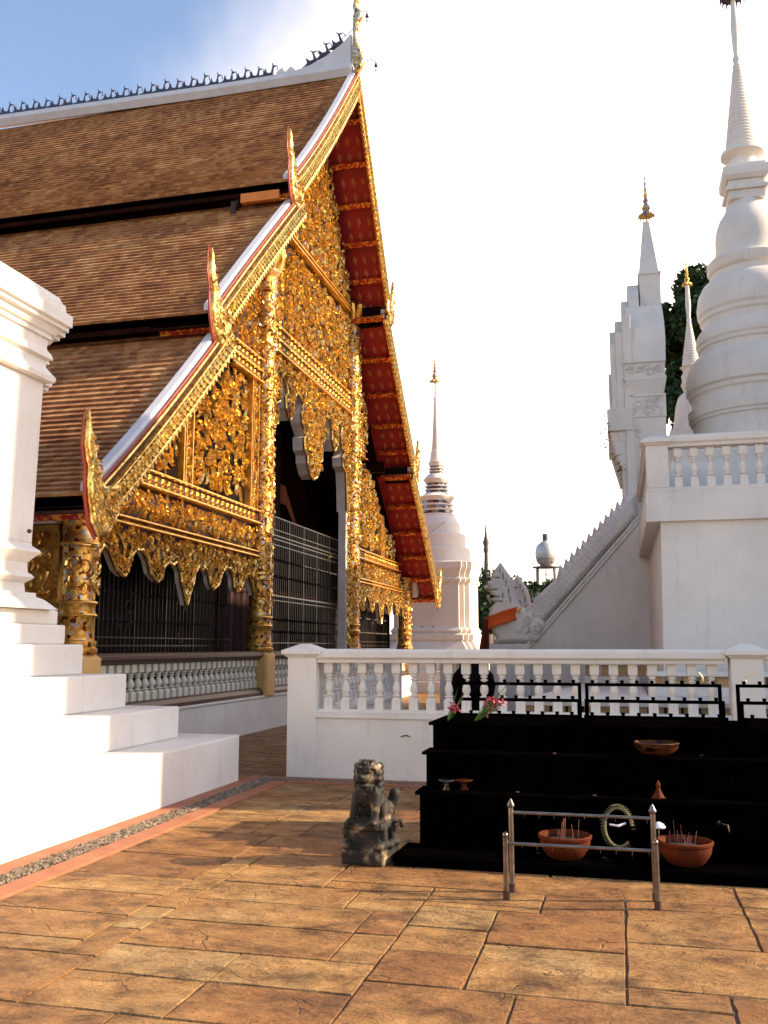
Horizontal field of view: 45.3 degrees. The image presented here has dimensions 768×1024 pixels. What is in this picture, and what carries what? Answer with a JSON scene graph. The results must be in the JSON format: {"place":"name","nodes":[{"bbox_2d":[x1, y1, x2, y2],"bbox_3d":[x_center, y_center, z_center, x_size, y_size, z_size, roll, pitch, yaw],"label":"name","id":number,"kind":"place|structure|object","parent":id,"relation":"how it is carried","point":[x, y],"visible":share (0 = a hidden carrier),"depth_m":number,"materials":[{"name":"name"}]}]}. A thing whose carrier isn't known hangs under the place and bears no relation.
{"place":"outdoors","nodes":[
{"label":"outdoors","id":0,"kind":"place"},
{"bbox_2d":[238,693,439,779],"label":"courtyard paving","id":1,"kind":"structure","parent":0,"point":[263,752],"depth_m":13.87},
{"bbox_2d":[0,261,238,863],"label":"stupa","id":2,"kind":"object","parent":1,"relation":"on","point":[81,753],"visible":1,"depth_m":9.17,"materials":[{"name":"white paint"}]},
{"bbox_2d":[0,0,442,735],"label":"temple hall","id":3,"kind":"structure","parent":1,"relation":"on","point":[228,508],"depth_m":18.16,"materials":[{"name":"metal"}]},
{"bbox_2d":[390,345,489,692],"bbox_3d":[1.934,0.030,34.285,4.540,12.960,4.540,-2,-9,14],"label":"stupa","id":4,"kind":"object","parent":1,"relation":"on","point":[451,622],"visible":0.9,"depth_m":32.54,"materials":[{"name":"paint"}]},
{"bbox_2d":[440,663,461,709],"bbox_3d":[1.880,4.091,22.342,0.450,1.475,4.065,-2,-9,14],"label":"balustrade","id":5,"kind":"object","parent":1,"relation":"on","point":[443,681],"visible":0.09,"depth_m":20.47,"materials":[{"name":"white paint"}]},
{"bbox_2d":[513,574,531,608],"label":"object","id":6,"kind":"structure","parent":1,"relation":"on","point":[522,594],"depth_m":21.55,"materials":[{"name":"paint"}]},
{"bbox_2d":[281,644,767,781],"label":"balustrade","id":7,"kind":"object","parent":1,"relation":"on","point":[339,727],"visible":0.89,"depth_m":10.83,"materials":[{"name":"white paint"}]},
{"bbox_2d":[484,492,650,710],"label":"naga stair wall","id":8,"kind":"structure","parent":1,"relation":"on","point":[594,594],"depth_m":18.01,"materials":[{"name":"paint"}]},
{"bbox_2d":[479,606,520,648],"bbox_3d":[2.359,2.363,18.493,0.878,0.936,0.810,-2,-9,14],"label":"sash","id":9,"kind":"object","parent":8,"relation":"attached to","point":[499,618],"visible":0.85,"depth_m":18.21,"materials":[{"name":"orange fabric"}]},
{"bbox_2d":[664,355,683,429],"bbox_3d":[12.574,-0.003,35.473,6.169,13.562,5.934,-2,-9,14],"label":"tree","id":10,"kind":"object","parent":1,"relation":"on","point":[673,391],"visible":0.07,"depth_m":36.32,"materials":[{"name":"green plant"}]},
{"bbox_2d":[661,262,709,367],"bbox_3d":[13.725,-1.732,38.334,5.620,17.807,6.288,2,-9,-16],"label":"tree","id":11,"kind":"object","parent":1,"relation":"on","point":[675,321],"visible":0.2,"depth_m":38.49,"materials":[{"name":"green plant"}]},
{"bbox_2d":[0,783,767,1023],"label":"paving","id":12,"kind":"structure","parent":0,"point":[282,922],"depth_m":4.92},
{"bbox_2d":[0,776,425,885],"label":"gravel","id":13,"kind":"structure","parent":12,"relation":"on","point":[49,861],"depth_m":7.82,"materials":[{"name":"grey gravel"}]},
{"bbox_2d":[342,759,403,866],"bbox_3d":[-0.076,2.187,6.753,0.420,0.732,0.358,-3,-9,21],"label":"lion statue","id":14,"kind":"object","parent":12,"relation":"on","point":[369,832],"visible":0.98,"depth_m":6.67,"materials":[{"name":"stone"}]},
{"bbox_2d":[393,715,767,887],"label":"candle altar","id":15,"kind":"object","parent":12,"relation":"on","point":[707,775],"visible":0.91,"depth_m":6.88,"materials":[{"name":"black metal"}]},
{"bbox_2d":[438,778,454,789],"bbox_3d":[0.485,2.107,7.115,0.132,0.074,0.131,-2,-9,14],"label":"offering dish","id":16,"kind":"object","parent":15,"relation":"on","point":[446,781],"visible":1,"depth_m":7.10,"materials":[{"name":"silver metal"}]},
{"bbox_2d":[447,688,466,720],"bbox_3d":[0.605,1.592,7.631,0.168,0.279,0.087,-2,-9,14],"label":"flower bunch","id":17,"kind":"object","parent":15,"relation":"on","point":[452,710],"visible":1,"depth_m":7.63,"materials":[{"name":"pink plant"}]},
{"bbox_2d":[455,778,472,789],"bbox_3d":[0.621,2.108,7.122,0.145,0.074,0.144,-2,-9,14],"label":"offering dish","id":18,"kind":"object","parent":15,"relation":"on","point":[463,781],"visible":1,"depth_m":7.10,"materials":[{"name":"ceramic"}]},
{"bbox_2d":[474,682,509,720],"bbox_3d":[0.905,1.551,7.591,0.331,0.351,0.169,-2,-9,14],"label":"flower bunch","id":19,"kind":"object","parent":15,"relation":"on","point":[492,701],"visible":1,"depth_m":7.58,"materials":[{"name":"pink plant"}]},
{"bbox_2d":[449,679,581,723],"bbox_3d":[1.115,1.591,7.770,1.068,0.335,0.432,-2,-9,14],"label":"candle rack","id":20,"kind":"object","parent":15,"relation":"on","point":[578,716],"visible":0.96,"depth_m":7.76,"materials":[{"name":"black metal"}]},
{"bbox_2d":[538,817,591,860],"bbox_3d":[1.279,2.297,6.510,0.380,0.283,0.380,-2,-9,14],"label":"incense pot","id":21,"kind":"object","parent":15,"relation":"on","point":[566,836],"visible":0.96,"depth_m":6.40,"materials":[{"name":"ceramic"}]},
{"bbox_2d":[600,804,636,851],"bbox_3d":[1.661,2.235,6.522,0.248,0.322,0.070,-2,-9,14],"label":"garland","id":22,"kind":"object","parent":15,"relation":"on","point":[604,822],"visible":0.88,"depth_m":6.53},
{"bbox_2d":[584,680,728,726],"bbox_3d":[2.196,1.552,7.500,1.098,0.335,0.432,-2,-9,14],"label":"candle rack","id":23,"kind":"object","parent":15,"relation":"on","point":[722,718],"visible":1,"depth_m":7.48,"materials":[{"name":"black metal"}]},
{"bbox_2d":[634,740,679,756],"bbox_3d":[2.080,1.808,7.023,0.340,0.106,0.338,-2,-9,14],"label":"bowl","id":24,"kind":"object","parent":15,"relation":"on","point":[657,748],"visible":1,"depth_m":6.92,"materials":[{"name":"brown ceramic"}]},
{"bbox_2d":[651,780,665,798],"bbox_3d":[2.002,2.024,6.719,0.100,0.125,0.088,-2,-9,14],"label":"figurine","id":25,"kind":"object","parent":15,"relation":"on","point":[658,793],"visible":1,"depth_m":6.70,"materials":[{"name":"ceramic"}]},
{"bbox_2d":[656,822,665,859],"bbox_3d":[1.929,2.303,6.447,0.094,0.255,0.094,-2,-9,14],"label":"lamp","id":26,"kind":"object","parent":15,"relation":"on","point":[659,825],"visible":0.75,"depth_m":6.43,"materials":[{"name":"silver metal"}]},
{"bbox_2d":[656,820,713,867],"bbox_3d":[2.064,2.267,6.314,0.380,0.287,0.380,-2,-9,14],"label":"incense pot","id":27,"kind":"object","parent":15,"relation":"on","point":[685,851],"visible":0.95,"depth_m":6.19,"materials":[{"name":"ceramic"}]},
{"bbox_2d":[716,820,729,831],"bbox_3d":[2.373,2.201,6.448,0.032,0.068,0.106,5,-10,-31],"label":"tap","id":28,"kind":"object","parent":15,"relation":"attached to","point":[719,822],"visible":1,"depth_m":6.43,"materials":[{"name":"silver metal"}]},
{"bbox_2d":[735,681,767,726],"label":"candle rack","id":29,"kind":"object","parent":15,"relation":"on","point":[741,719],"visible":1,"depth_m":7.32,"materials":[{"name":"black metal"}]},
{"bbox_2d":[502,798,661,910],"bbox_3d":[1.218,2.111,5.715,0.944,0.583,0.238,-2,-9,14],"label":"steel rail","id":30,"kind":"object","parent":12,"relation":"on","point":[509,869],"visible":1,"depth_m":5.71,"materials":[{"name":"silver metal"}]},
{"bbox_2d":[0,0,767,633],"label":"sky","id":31,"kind":"structure","parent":0,"point":[508,139],"materials":[{"name":"white"}]},
{"bbox_2d":[18,788,762,1023],"bbox_3d":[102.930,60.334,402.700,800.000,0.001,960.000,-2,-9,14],"label":"ground","id":32,"kind":"structure","parent":0,"point":[735,1013],"depth_m":4.69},
{"bbox_2d":[0,775,425,899],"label":"kerb","id":33,"kind":"structure","parent":32,"relation":"on","point":[12,888],"depth_m":7.64,"materials":[{"name":"ceramic"}]},
{"bbox_2d":[478,603,493,643],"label":"tree","id":34,"kind":"object","parent":32,"relation":"on","point":[483,614],"visible":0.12,"depth_m":44.97,"materials":[{"name":"green plant"}]},
{"bbox_2d":[480,523,492,643],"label":"spire","id":35,"kind":"structure","parent":32,"relation":"on","point":[486,548],"depth_m":60.30,"materials":[{"name":"metal"}]},
{"bbox_2d":[478,563,515,641],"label":"tree","id":36,"kind":"object","parent":32,"relation":"on","point":[482,580],"visible":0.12,"depth_m":59.25,"materials":[{"name":"green plant"}]},
{"bbox_2d":[478,577,543,609],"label":"tree","id":37,"kind":"object","parent":32,"relation":"on","point":[534,587],"visible":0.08,"depth_m":50.83,"materials":[{"name":"green plant"}]},
{"bbox_2d":[539,578,553,589],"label":"tree","id":38,"kind":"object","parent":32,"relation":"on","point":[547,584],"depth_m":53.64,"materials":[{"name":"green plant"}]},
{"bbox_2d":[451,664,495,710],"bbox_3d":[1.596,3.225,16.425,0.800,1.460,0.794,-2,-9,14],"label":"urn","id":39,"kind":"object","parent":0,"point":[474,675],"visible":0.2,"depth_m":16.17,"materials":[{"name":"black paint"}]},
{"bbox_2d":[532,534,558,583],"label":"water tower","id":40,"kind":"structure","parent":0,"point":[545,553],"depth_m":88.51,"materials":[{"name":"white metal"}]},
{"bbox_2d":[607,150,666,524],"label":"gate tower","id":41,"kind":"structure","parent":0,"point":[637,409],"depth_m":18.48,"materials":[{"name":"paint"}]},
{"bbox_2d":[597,419,610,447],"bbox_3d":[4.393,-1.550,18.282,0.363,0.587,0.233,-1,-8,4],"label":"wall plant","id":42,"kind":"object","parent":41,"relation":"attached to","point":[605,433],"depth_m":18.27,"materials":[{"name":"green plant"}]},
{"bbox_2d":[611,454,624,479],"bbox_3d":[4.638,-0.902,18.185,0.245,0.572,0.239,1,-8,-10],"label":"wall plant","id":43,"kind":"object","parent":41,"relation":"attached to","point":[620,469],"depth_m":18.17,"materials":[{"name":"green plant"}]},
{"bbox_2d":[515,664,767,715],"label":"platform","id":44,"kind":"structure","parent":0,"point":[721,677],"depth_m":12.04,"materials":[{"name":"white paint"}]},
{"bbox_2d":[636,430,767,684],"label":"terrace","id":45,"kind":"structure","parent":0,"point":[703,538],"depth_m":12.62,"materials":[{"name":"paint"}]},
{"bbox_2d":[668,234,698,467],"bbox_3d":[8.514,-3.069,25.374,2.000,9.700,2.000,-2,-9,14],"label":"stupa","id":46,"kind":"object","parent":45,"relation":"on","point":[683,410],"visible":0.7,"depth_m":25.35,"materials":[{"name":"paint"}]},
{"bbox_2d":[674,0,767,460],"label":"stupa","id":47,"kind":"object","parent":45,"relation":"on","point":[726,387],"visible":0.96,"depth_m":18.86,"materials":[{"name":"paint"}]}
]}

